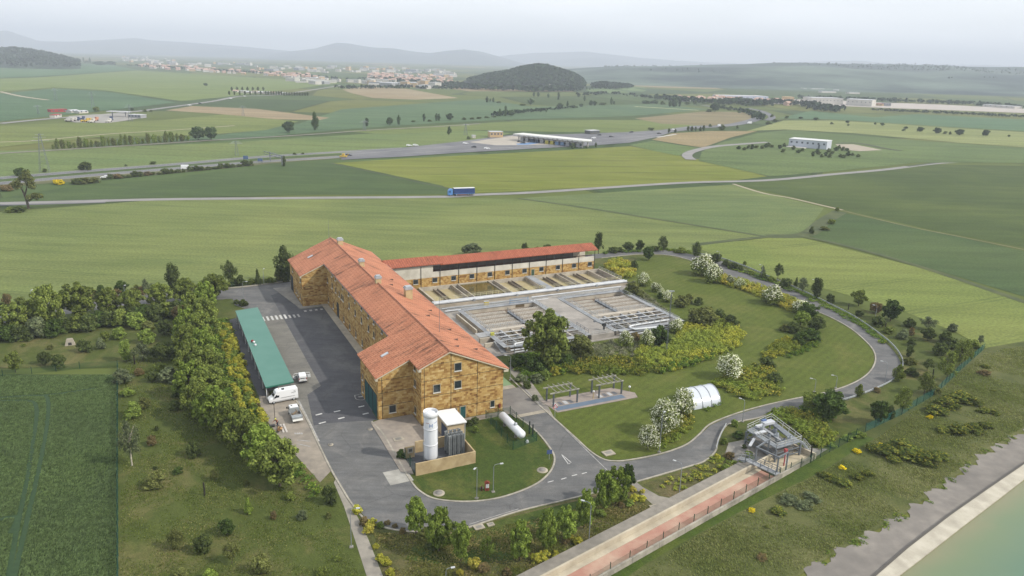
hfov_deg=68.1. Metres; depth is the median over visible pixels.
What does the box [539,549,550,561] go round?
shrub
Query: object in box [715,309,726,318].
shrub
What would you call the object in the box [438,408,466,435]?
utility hut
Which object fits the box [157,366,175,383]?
shrub
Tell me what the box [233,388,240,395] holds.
shrub
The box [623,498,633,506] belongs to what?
shrub
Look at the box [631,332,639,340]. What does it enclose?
shrub
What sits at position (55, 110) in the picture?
long shed
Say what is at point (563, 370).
shrub bed
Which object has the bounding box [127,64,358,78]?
hedgerow
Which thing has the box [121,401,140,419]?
shrub
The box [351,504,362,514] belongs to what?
shrub
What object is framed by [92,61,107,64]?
shrub
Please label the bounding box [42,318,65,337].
shrub
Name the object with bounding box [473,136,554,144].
toll forecourt
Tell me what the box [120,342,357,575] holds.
meadow grass
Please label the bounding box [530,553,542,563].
shrub
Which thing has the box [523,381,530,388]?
shrub
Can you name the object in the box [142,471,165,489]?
shrub
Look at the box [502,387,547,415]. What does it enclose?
lay by
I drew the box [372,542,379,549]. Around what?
shrub
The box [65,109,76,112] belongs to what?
depot house
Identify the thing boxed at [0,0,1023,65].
sky
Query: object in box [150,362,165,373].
shrub
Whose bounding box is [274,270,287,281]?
shrub
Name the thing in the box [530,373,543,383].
shrub
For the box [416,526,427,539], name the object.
shrub
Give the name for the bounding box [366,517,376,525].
shrub
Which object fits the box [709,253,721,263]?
round tree
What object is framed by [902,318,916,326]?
shrub
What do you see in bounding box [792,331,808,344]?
shrub
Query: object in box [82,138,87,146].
slim tree
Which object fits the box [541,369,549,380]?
shrub
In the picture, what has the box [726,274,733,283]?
flowering thicket
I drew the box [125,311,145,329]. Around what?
shrub
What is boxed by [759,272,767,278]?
shrub
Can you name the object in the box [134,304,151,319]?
shrub
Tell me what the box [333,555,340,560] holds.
shrub
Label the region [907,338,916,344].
shrub
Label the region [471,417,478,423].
shrub
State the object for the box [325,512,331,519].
shrub
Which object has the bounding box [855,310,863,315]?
shrub
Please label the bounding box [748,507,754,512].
shrub
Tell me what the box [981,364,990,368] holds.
shrub
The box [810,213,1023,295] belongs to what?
crop field
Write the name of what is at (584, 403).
blue strip
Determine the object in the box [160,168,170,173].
shrub
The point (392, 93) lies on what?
stubble field
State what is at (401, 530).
shrub
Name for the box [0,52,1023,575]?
ground
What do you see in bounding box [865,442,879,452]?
shrub
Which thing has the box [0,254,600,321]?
back road
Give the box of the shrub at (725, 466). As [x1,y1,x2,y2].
[721,463,729,470]
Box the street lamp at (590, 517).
[581,499,590,537]
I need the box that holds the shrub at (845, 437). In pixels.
[840,434,852,441]
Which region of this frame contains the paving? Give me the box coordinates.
[541,388,636,412]
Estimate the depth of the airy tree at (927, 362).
181.01 m
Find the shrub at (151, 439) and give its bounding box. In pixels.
[146,435,156,445]
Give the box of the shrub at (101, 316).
[97,311,112,325]
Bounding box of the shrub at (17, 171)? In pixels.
[13,167,24,175]
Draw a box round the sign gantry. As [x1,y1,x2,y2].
[263,151,282,164]
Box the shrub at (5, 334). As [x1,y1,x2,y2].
[0,324,16,341]
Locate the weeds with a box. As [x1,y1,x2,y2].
[815,434,1016,564]
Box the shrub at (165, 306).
[160,302,170,316]
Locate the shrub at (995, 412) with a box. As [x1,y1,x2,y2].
[990,409,1000,415]
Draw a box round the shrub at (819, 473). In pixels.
[817,471,825,477]
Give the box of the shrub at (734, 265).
[729,262,738,268]
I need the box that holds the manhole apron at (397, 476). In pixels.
[383,469,412,484]
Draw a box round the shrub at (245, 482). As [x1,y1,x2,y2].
[243,479,249,485]
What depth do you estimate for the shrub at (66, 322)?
190.93 m
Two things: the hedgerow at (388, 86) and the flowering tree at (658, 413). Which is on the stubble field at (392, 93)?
the hedgerow at (388, 86)
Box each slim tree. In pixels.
[0,293,11,303]
[53,138,59,148]
[76,137,80,147]
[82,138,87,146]
[94,285,104,294]
[100,135,103,145]
[118,339,131,360]
[122,134,127,144]
[127,135,131,144]
[145,132,149,142]
[151,134,156,142]
[163,131,168,141]
[163,263,179,289]
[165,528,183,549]
[272,244,293,281]
[311,111,318,129]
[692,241,701,255]
[811,277,823,298]
[854,384,864,396]
[892,364,905,380]
[906,344,914,356]
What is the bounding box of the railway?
[0,123,479,153]
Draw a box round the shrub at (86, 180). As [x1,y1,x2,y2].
[79,178,93,183]
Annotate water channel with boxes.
[540,456,812,575]
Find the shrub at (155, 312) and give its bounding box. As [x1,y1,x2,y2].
[144,303,164,320]
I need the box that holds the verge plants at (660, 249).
[603,247,690,253]
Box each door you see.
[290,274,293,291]
[364,378,368,404]
[368,384,372,410]
[372,389,376,416]
[441,422,446,435]
[460,405,465,417]
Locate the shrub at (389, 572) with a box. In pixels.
[385,568,394,575]
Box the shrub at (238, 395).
[234,392,242,399]
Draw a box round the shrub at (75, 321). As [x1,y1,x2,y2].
[70,315,85,331]
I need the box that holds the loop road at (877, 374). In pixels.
[597,250,900,410]
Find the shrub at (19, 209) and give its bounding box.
[12,206,26,212]
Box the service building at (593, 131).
[585,129,599,133]
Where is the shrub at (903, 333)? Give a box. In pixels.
[895,328,908,338]
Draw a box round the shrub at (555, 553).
[551,550,559,556]
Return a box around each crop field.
[0,64,136,77]
[0,70,337,100]
[0,88,173,120]
[0,115,297,146]
[0,131,510,176]
[0,163,447,201]
[0,197,757,304]
[0,374,117,575]
[162,99,706,141]
[336,146,765,192]
[352,120,712,133]
[523,185,823,235]
[632,141,696,155]
[699,130,1023,175]
[700,238,1023,347]
[737,164,1023,246]
[749,120,1023,146]
[782,111,1023,130]
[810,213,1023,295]
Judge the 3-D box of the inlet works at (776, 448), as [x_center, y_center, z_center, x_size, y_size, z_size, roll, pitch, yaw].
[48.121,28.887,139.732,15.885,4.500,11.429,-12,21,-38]
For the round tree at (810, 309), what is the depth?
216.08 m
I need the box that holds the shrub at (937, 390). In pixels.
[926,382,941,393]
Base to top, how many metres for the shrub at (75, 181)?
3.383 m
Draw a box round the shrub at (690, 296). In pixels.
[686,294,692,303]
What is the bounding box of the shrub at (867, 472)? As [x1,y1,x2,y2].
[860,469,875,476]
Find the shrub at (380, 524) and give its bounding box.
[377,521,384,528]
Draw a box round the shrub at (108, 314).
[99,311,121,326]
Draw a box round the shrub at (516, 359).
[507,353,526,367]
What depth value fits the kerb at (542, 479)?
129.94 m
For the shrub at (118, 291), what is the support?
on the crop field at (132, 244)
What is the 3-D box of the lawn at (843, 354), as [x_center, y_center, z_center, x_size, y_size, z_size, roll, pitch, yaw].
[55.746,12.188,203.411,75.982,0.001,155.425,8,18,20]
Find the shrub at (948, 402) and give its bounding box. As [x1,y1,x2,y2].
[933,396,961,410]
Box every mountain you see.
[0,31,287,57]
[252,43,526,65]
[499,52,739,65]
[539,57,666,66]
[790,61,1023,66]
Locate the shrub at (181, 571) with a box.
[173,567,188,575]
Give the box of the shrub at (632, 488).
[628,485,636,491]
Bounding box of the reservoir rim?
[877,465,1023,575]
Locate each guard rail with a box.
[699,253,902,360]
[842,377,894,399]
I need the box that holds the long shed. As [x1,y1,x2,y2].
[47,109,66,111]
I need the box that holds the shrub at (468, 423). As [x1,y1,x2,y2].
[464,419,472,426]
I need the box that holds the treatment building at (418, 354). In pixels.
[288,225,509,425]
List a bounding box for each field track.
[1,92,46,99]
[11,125,233,141]
[734,184,842,209]
[843,210,1023,249]
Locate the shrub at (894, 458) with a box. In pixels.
[885,454,902,463]
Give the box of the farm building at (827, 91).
[818,91,836,92]
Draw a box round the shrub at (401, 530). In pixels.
[399,527,405,533]
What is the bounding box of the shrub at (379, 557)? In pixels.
[375,553,383,560]
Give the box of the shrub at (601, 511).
[595,508,606,515]
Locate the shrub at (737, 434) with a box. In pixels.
[732,430,743,437]
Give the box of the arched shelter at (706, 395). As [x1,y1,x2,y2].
[680,383,720,409]
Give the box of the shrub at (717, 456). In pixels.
[713,453,720,460]
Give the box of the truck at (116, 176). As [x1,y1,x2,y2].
[113,174,122,178]
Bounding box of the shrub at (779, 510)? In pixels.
[769,505,787,516]
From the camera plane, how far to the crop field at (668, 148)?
649.48 m
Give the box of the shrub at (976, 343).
[969,339,981,348]
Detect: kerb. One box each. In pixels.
[92,280,290,300]
[296,400,772,532]
[371,413,555,501]
[509,254,875,461]
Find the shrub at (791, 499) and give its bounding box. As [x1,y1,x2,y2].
[779,492,797,505]
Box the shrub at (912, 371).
[903,367,918,376]
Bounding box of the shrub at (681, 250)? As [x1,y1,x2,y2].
[673,247,685,252]
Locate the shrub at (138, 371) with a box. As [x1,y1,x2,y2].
[134,368,144,375]
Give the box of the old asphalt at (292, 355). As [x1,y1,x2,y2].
[264,315,320,425]
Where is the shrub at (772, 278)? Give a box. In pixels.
[767,276,775,281]
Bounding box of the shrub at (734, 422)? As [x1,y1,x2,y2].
[731,419,737,426]
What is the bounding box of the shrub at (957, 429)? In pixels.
[946,423,971,435]
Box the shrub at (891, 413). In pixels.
[888,405,895,419]
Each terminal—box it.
[713,95,767,98]
[782,96,793,101]
[803,97,843,104]
[846,98,875,106]
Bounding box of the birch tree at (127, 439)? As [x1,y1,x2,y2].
[115,420,140,465]
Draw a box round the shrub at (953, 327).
[947,323,958,331]
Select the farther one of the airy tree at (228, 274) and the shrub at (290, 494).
the airy tree at (228, 274)
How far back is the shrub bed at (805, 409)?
156.73 m
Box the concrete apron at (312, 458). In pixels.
[259,396,330,481]
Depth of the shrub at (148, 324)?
193.90 m
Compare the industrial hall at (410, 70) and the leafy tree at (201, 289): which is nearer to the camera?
the leafy tree at (201, 289)
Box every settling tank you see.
[456,297,590,353]
[558,288,683,335]
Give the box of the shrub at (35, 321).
[24,316,50,338]
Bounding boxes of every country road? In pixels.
[0,163,943,203]
[0,199,107,205]
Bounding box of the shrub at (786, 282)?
[779,278,792,287]
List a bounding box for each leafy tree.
[0,301,29,327]
[22,299,31,318]
[27,283,64,321]
[58,281,95,315]
[94,287,121,311]
[116,289,145,310]
[143,282,173,304]
[170,277,197,298]
[170,359,201,392]
[171,322,194,346]
[172,307,194,333]
[173,338,203,368]
[177,292,196,313]
[179,380,205,418]
[185,345,223,369]
[186,311,221,344]
[187,296,218,327]
[188,364,230,399]
[190,326,218,359]
[191,385,230,426]
[193,280,216,307]
[196,273,228,295]
[209,399,239,441]
[221,407,260,455]
[240,422,280,467]
[249,437,298,486]
[404,495,428,533]
[425,506,457,550]
[450,520,471,560]
[509,518,532,559]
[521,308,569,366]
[536,507,560,548]
[555,505,578,538]
[576,487,595,526]
[593,468,618,509]
[608,465,630,503]
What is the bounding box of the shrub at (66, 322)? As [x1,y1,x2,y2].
[57,316,71,333]
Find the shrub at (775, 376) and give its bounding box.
[767,371,782,383]
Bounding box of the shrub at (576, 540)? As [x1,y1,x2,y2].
[572,537,582,544]
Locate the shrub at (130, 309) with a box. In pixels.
[126,306,140,314]
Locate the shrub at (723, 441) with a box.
[720,438,727,444]
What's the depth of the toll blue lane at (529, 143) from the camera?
648.28 m
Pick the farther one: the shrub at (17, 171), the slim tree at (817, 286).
the shrub at (17, 171)
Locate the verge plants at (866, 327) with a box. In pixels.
[727,266,890,343]
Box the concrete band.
[514,409,548,417]
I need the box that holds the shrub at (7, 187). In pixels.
[0,184,13,190]
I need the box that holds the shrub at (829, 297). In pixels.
[826,293,834,303]
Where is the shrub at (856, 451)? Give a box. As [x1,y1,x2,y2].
[852,448,861,453]
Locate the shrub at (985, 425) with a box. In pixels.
[977,421,993,428]
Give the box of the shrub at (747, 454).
[744,451,753,458]
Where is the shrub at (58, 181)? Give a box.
[52,179,64,184]
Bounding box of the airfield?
[774,99,1023,112]
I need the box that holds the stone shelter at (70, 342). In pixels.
[65,338,74,345]
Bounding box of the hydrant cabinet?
[484,480,489,490]
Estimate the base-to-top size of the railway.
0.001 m
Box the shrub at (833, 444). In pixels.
[827,441,837,447]
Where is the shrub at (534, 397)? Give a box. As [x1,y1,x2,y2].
[532,394,538,400]
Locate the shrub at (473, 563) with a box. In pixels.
[467,556,480,569]
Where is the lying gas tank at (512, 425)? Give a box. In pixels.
[499,412,528,442]
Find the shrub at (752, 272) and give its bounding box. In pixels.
[746,270,755,275]
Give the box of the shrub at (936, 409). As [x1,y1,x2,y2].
[924,403,949,414]
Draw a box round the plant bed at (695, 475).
[659,454,739,490]
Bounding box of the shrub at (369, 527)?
[362,523,374,533]
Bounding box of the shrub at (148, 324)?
[141,320,154,329]
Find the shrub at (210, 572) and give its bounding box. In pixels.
[202,568,217,575]
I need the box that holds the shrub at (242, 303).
[238,299,248,306]
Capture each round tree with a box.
[2,351,22,372]
[36,351,53,363]
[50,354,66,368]
[113,280,129,291]
[145,371,157,380]
[149,343,168,360]
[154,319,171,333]
[171,305,183,317]
[188,126,204,139]
[203,126,216,138]
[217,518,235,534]
[281,121,293,132]
[386,117,392,124]
[445,113,453,119]
[508,110,514,114]
[568,334,594,357]
[619,463,636,486]
[622,241,633,249]
[636,240,644,249]
[643,246,653,259]
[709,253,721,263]
[710,102,718,110]
[793,310,810,324]
[798,302,820,317]
[802,391,818,408]
[806,316,825,330]
[812,388,850,418]
[850,290,868,305]
[870,302,882,312]
[870,401,888,423]
[881,299,904,320]
[920,327,936,339]
[933,127,941,132]
[954,129,964,134]
[982,130,990,135]
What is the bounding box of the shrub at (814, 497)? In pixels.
[806,493,823,502]
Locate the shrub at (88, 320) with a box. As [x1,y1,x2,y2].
[76,313,97,331]
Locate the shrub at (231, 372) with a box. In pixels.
[228,370,234,375]
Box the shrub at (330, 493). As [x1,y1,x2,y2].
[322,484,336,505]
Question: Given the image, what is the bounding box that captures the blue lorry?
[447,187,474,195]
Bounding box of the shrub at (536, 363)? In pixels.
[526,356,546,371]
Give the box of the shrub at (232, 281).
[228,278,237,285]
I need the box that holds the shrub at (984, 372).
[976,370,990,375]
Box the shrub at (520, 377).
[515,373,526,381]
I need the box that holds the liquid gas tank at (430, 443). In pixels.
[423,408,437,460]
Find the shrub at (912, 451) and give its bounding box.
[896,444,924,461]
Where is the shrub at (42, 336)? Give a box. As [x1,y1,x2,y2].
[32,320,48,337]
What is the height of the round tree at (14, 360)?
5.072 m
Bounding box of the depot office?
[127,114,146,117]
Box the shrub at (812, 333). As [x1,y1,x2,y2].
[804,328,820,342]
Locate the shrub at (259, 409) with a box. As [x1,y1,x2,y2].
[256,407,263,413]
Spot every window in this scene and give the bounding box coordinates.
[389,404,396,413]
[433,384,440,393]
[454,362,461,371]
[454,380,461,389]
[490,400,494,407]
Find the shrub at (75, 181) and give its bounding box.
[70,178,83,183]
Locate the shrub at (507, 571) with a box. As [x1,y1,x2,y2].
[502,567,511,575]
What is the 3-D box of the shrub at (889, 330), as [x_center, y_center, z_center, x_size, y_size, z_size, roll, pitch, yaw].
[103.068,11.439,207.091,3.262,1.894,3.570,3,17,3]
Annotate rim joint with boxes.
[873,462,1023,575]
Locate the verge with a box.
[0,155,338,185]
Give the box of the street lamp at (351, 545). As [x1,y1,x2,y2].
[349,507,359,547]
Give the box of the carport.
[235,307,293,396]
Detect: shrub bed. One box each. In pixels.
[508,351,573,381]
[562,351,662,375]
[589,338,639,358]
[604,256,636,277]
[625,280,673,313]
[632,317,746,370]
[653,409,695,448]
[658,350,717,373]
[703,402,722,410]
[709,362,785,400]
[716,273,799,311]
[760,335,800,357]
[766,405,838,448]
[786,339,821,357]
[799,403,832,422]
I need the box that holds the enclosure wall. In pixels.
[404,436,475,475]
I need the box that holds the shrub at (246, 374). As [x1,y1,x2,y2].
[243,371,249,377]
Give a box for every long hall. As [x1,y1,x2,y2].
[305,77,328,79]
[982,104,1021,108]
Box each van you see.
[267,385,297,403]
[293,372,309,382]
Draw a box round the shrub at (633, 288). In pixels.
[623,282,644,296]
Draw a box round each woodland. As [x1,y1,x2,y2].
[0,46,81,66]
[466,63,586,85]
[590,81,633,88]
[604,62,1023,78]
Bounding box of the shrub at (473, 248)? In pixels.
[461,243,481,253]
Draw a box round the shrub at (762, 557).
[756,552,766,561]
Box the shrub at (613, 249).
[607,247,618,253]
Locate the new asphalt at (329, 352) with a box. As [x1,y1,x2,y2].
[271,293,376,424]
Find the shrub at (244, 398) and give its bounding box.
[242,396,249,400]
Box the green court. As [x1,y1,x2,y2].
[503,377,511,385]
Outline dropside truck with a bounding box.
[286,404,302,421]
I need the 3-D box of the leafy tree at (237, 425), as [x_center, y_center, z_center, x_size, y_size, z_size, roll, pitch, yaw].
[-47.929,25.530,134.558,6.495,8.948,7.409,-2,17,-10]
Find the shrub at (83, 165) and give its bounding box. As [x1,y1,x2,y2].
[77,161,91,169]
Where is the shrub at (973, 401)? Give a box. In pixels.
[964,395,985,405]
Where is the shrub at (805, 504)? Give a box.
[794,499,813,510]
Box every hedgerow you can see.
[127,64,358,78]
[334,84,462,88]
[359,76,461,87]
[441,81,592,91]
[491,105,577,115]
[575,91,671,99]
[654,93,751,104]
[719,104,765,119]
[734,98,845,111]
[797,94,1023,106]
[872,108,1023,116]
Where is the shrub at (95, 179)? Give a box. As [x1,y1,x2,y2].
[90,177,100,182]
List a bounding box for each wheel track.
[0,395,49,575]
[0,515,19,532]
[1,400,38,575]
[40,388,94,395]
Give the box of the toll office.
[488,131,502,136]
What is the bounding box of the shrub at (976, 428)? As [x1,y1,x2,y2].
[963,422,987,434]
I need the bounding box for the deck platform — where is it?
[442,286,620,339]
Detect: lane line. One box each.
[3,148,386,176]
[5,156,330,181]
[6,151,360,178]
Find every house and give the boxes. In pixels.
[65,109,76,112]
[73,110,87,113]
[783,101,791,105]
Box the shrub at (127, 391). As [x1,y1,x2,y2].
[119,387,134,396]
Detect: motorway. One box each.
[0,148,392,178]
[0,156,340,184]
[693,105,761,127]
[749,108,775,119]
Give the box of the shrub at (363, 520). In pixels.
[358,516,369,525]
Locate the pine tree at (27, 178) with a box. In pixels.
[12,169,42,208]
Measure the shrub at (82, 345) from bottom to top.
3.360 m
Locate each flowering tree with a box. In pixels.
[638,424,660,448]
[649,398,682,433]
[672,387,696,414]
[716,353,742,378]
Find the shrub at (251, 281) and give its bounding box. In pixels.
[246,278,255,284]
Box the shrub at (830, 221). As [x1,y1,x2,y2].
[828,219,835,223]
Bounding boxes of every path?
[334,479,382,575]
[508,358,553,416]
[631,482,667,503]
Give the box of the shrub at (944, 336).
[938,330,951,341]
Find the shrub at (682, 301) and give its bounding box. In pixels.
[673,295,689,306]
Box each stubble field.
[168,106,326,119]
[343,87,454,99]
[636,111,750,125]
[652,131,755,146]
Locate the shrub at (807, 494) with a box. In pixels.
[803,491,815,498]
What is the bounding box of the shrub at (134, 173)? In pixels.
[130,171,142,176]
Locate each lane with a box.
[2,85,340,123]
[517,142,536,144]
[682,142,771,159]
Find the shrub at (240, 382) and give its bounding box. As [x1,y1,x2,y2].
[237,379,245,386]
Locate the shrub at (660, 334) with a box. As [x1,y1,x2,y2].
[651,325,671,345]
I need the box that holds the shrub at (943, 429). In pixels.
[935,425,950,434]
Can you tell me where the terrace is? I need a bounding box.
[440,285,683,356]
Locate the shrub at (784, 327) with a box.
[778,323,790,331]
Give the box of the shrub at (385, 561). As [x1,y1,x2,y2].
[379,556,391,565]
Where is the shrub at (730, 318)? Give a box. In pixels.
[723,314,739,325]
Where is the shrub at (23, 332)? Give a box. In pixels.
[10,324,32,340]
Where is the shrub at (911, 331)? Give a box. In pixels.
[909,327,914,335]
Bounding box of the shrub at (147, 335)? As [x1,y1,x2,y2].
[136,328,155,344]
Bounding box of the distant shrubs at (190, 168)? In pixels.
[42,60,951,179]
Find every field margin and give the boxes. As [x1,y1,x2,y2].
[331,163,452,188]
[518,198,763,235]
[693,235,1023,302]
[765,211,846,237]
[908,163,1023,166]
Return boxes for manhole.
[392,436,404,441]
[433,490,444,496]
[473,523,484,529]
[486,522,494,526]
[537,467,547,472]
[601,449,615,455]
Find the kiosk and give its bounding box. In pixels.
[49,114,61,117]
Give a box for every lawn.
[0,249,985,575]
[360,485,651,575]
[416,414,552,499]
[526,257,873,459]
[611,436,873,575]
[643,438,733,496]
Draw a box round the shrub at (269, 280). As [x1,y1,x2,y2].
[264,277,275,282]
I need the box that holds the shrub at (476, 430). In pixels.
[473,426,479,433]
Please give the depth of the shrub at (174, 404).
150.97 m
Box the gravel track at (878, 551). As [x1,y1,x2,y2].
[804,429,1023,575]
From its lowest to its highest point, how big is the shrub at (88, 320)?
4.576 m
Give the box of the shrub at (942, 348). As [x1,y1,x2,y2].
[932,342,950,355]
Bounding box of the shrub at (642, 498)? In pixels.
[638,495,646,501]
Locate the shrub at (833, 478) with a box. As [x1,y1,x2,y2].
[822,472,838,484]
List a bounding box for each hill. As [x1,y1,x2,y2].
[0,50,80,68]
[463,71,585,89]
[567,62,1023,96]
[585,85,646,92]
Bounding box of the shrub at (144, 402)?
[138,397,151,408]
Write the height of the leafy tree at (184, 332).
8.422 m
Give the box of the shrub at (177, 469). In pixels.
[172,466,183,474]
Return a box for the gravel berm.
[517,462,746,575]
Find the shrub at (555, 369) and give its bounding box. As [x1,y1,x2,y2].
[549,365,561,375]
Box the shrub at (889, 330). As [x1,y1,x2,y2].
[882,327,895,333]
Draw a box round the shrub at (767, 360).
[759,356,776,367]
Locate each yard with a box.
[66,113,137,122]
[229,281,770,530]
[836,144,879,150]
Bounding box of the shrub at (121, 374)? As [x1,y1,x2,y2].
[111,368,135,383]
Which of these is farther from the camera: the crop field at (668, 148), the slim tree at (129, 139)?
the crop field at (668, 148)
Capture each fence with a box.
[116,381,118,575]
[485,406,536,443]
[590,428,857,574]
[865,345,982,431]
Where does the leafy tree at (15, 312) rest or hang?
on the lawn at (142, 555)
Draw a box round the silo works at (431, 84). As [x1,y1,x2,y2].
[428,82,440,88]
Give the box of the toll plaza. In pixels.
[341,126,698,159]
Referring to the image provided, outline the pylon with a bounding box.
[31,133,49,171]
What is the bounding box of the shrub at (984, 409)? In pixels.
[976,406,990,413]
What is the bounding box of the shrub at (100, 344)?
[96,337,105,348]
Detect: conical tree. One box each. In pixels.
[244,497,253,514]
[255,268,261,284]
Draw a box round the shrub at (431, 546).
[425,541,436,551]
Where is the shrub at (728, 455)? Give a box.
[723,451,734,460]
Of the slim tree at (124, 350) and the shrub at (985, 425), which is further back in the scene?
the slim tree at (124, 350)
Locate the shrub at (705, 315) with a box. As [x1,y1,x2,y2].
[686,306,719,326]
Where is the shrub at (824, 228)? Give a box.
[820,226,829,229]
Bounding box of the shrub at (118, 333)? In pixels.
[110,327,126,339]
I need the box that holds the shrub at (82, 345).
[75,339,92,352]
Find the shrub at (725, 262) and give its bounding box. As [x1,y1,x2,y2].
[721,259,729,266]
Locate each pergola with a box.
[543,381,579,406]
[588,373,623,397]
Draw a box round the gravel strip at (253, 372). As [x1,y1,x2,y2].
[230,318,265,395]
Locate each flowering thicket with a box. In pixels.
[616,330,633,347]
[636,273,650,286]
[638,328,655,347]
[650,282,662,291]
[661,290,673,302]
[668,318,683,333]
[690,253,714,274]
[703,263,723,283]
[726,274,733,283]
[733,278,746,287]
[761,284,786,305]
[791,300,809,312]
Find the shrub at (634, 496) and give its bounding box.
[629,493,638,501]
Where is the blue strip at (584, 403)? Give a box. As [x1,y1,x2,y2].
[555,394,625,410]
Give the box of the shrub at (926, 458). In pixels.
[909,449,942,467]
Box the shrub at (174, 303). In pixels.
[168,299,180,316]
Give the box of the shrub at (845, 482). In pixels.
[837,477,852,488]
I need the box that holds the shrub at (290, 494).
[285,491,295,500]
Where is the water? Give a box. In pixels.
[900,480,1023,575]
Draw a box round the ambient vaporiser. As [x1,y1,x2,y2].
[444,428,464,455]
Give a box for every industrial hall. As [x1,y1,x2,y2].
[264,68,278,70]
[293,67,304,69]
[308,80,321,84]
[376,79,387,81]
[378,82,394,85]
[400,81,409,84]
[406,69,418,71]
[417,85,430,88]
[419,80,429,83]
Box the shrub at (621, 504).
[617,501,624,507]
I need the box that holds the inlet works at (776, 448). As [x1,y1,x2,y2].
[737,413,816,475]
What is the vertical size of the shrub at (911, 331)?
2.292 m
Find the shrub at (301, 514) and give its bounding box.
[295,510,307,520]
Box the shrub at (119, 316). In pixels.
[111,308,127,325]
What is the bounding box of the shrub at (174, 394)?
[171,386,180,397]
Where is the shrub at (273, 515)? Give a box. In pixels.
[270,511,276,519]
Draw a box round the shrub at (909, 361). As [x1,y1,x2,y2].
[901,357,917,364]
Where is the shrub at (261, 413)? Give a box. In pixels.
[258,411,266,416]
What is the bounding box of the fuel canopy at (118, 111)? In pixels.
[106,111,129,116]
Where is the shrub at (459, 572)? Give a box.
[456,569,463,575]
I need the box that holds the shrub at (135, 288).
[130,285,138,290]
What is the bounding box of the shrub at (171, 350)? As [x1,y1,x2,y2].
[166,343,176,360]
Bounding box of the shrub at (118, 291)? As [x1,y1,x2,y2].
[115,288,121,296]
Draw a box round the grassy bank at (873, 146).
[838,142,902,150]
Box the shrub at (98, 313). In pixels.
[90,310,103,327]
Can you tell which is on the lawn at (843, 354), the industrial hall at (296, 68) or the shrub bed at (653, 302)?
the shrub bed at (653, 302)
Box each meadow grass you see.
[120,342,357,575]
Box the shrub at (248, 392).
[245,391,253,396]
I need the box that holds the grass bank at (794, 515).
[629,341,1023,575]
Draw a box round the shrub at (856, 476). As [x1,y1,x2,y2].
[850,472,865,480]
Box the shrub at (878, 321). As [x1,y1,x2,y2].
[872,316,886,327]
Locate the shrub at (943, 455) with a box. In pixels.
[926,450,949,461]
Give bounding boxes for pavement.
[273,286,321,308]
[321,304,362,352]
[371,411,509,473]
[503,385,515,389]
[725,440,765,469]
[808,448,826,455]
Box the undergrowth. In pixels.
[210,317,322,497]
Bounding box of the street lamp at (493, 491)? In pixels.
[491,463,503,492]
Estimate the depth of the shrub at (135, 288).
221.91 m
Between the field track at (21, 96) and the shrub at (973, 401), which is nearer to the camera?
the shrub at (973, 401)
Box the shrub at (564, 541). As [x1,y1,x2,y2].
[561,537,569,544]
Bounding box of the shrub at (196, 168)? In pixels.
[193,166,202,170]
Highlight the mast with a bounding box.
[666,290,674,348]
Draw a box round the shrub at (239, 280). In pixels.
[235,275,246,285]
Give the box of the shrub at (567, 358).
[559,354,574,365]
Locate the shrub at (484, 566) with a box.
[478,561,490,572]
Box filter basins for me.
[418,266,626,307]
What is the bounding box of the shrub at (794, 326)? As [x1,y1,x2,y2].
[786,321,801,332]
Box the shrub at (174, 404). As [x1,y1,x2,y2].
[168,399,180,410]
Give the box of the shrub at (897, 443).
[886,438,910,449]
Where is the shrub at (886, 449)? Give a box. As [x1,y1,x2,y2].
[875,443,898,455]
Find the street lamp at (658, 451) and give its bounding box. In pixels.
[657,411,665,452]
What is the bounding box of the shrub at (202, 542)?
[192,533,211,553]
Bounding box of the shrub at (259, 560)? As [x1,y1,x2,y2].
[251,553,271,573]
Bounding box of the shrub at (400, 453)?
[396,449,404,458]
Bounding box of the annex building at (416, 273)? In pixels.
[382,243,597,290]
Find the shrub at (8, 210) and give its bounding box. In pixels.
[4,207,15,212]
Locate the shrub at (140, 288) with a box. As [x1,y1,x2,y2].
[138,286,146,294]
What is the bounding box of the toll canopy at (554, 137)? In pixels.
[513,133,591,147]
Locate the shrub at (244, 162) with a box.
[240,160,251,165]
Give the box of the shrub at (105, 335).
[99,331,109,341]
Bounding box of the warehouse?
[786,137,831,149]
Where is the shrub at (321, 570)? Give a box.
[316,566,326,575]
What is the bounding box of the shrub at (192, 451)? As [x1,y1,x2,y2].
[185,441,200,458]
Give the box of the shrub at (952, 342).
[942,337,958,348]
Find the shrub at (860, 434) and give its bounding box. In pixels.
[851,430,866,437]
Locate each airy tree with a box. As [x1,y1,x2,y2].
[130,342,150,360]
[142,278,149,290]
[209,469,219,479]
[220,260,237,279]
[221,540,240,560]
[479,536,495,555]
[594,231,603,253]
[657,235,667,248]
[774,263,784,278]
[797,277,808,291]
[894,386,913,412]
[917,371,936,394]
[919,316,939,327]
[923,358,934,368]
[937,350,958,379]
[953,339,974,367]
[978,335,984,343]
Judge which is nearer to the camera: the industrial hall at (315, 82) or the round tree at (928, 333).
the round tree at (928, 333)
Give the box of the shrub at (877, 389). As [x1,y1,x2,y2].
[874,387,880,392]
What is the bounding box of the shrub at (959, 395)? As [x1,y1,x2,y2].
[942,389,971,402]
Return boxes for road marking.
[298,401,319,440]
[469,509,516,524]
[525,389,606,469]
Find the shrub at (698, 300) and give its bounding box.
[694,297,703,304]
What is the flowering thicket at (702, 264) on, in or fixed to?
on the lawn at (843, 354)
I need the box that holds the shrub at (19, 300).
[13,297,24,303]
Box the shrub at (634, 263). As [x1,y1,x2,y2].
[631,260,638,268]

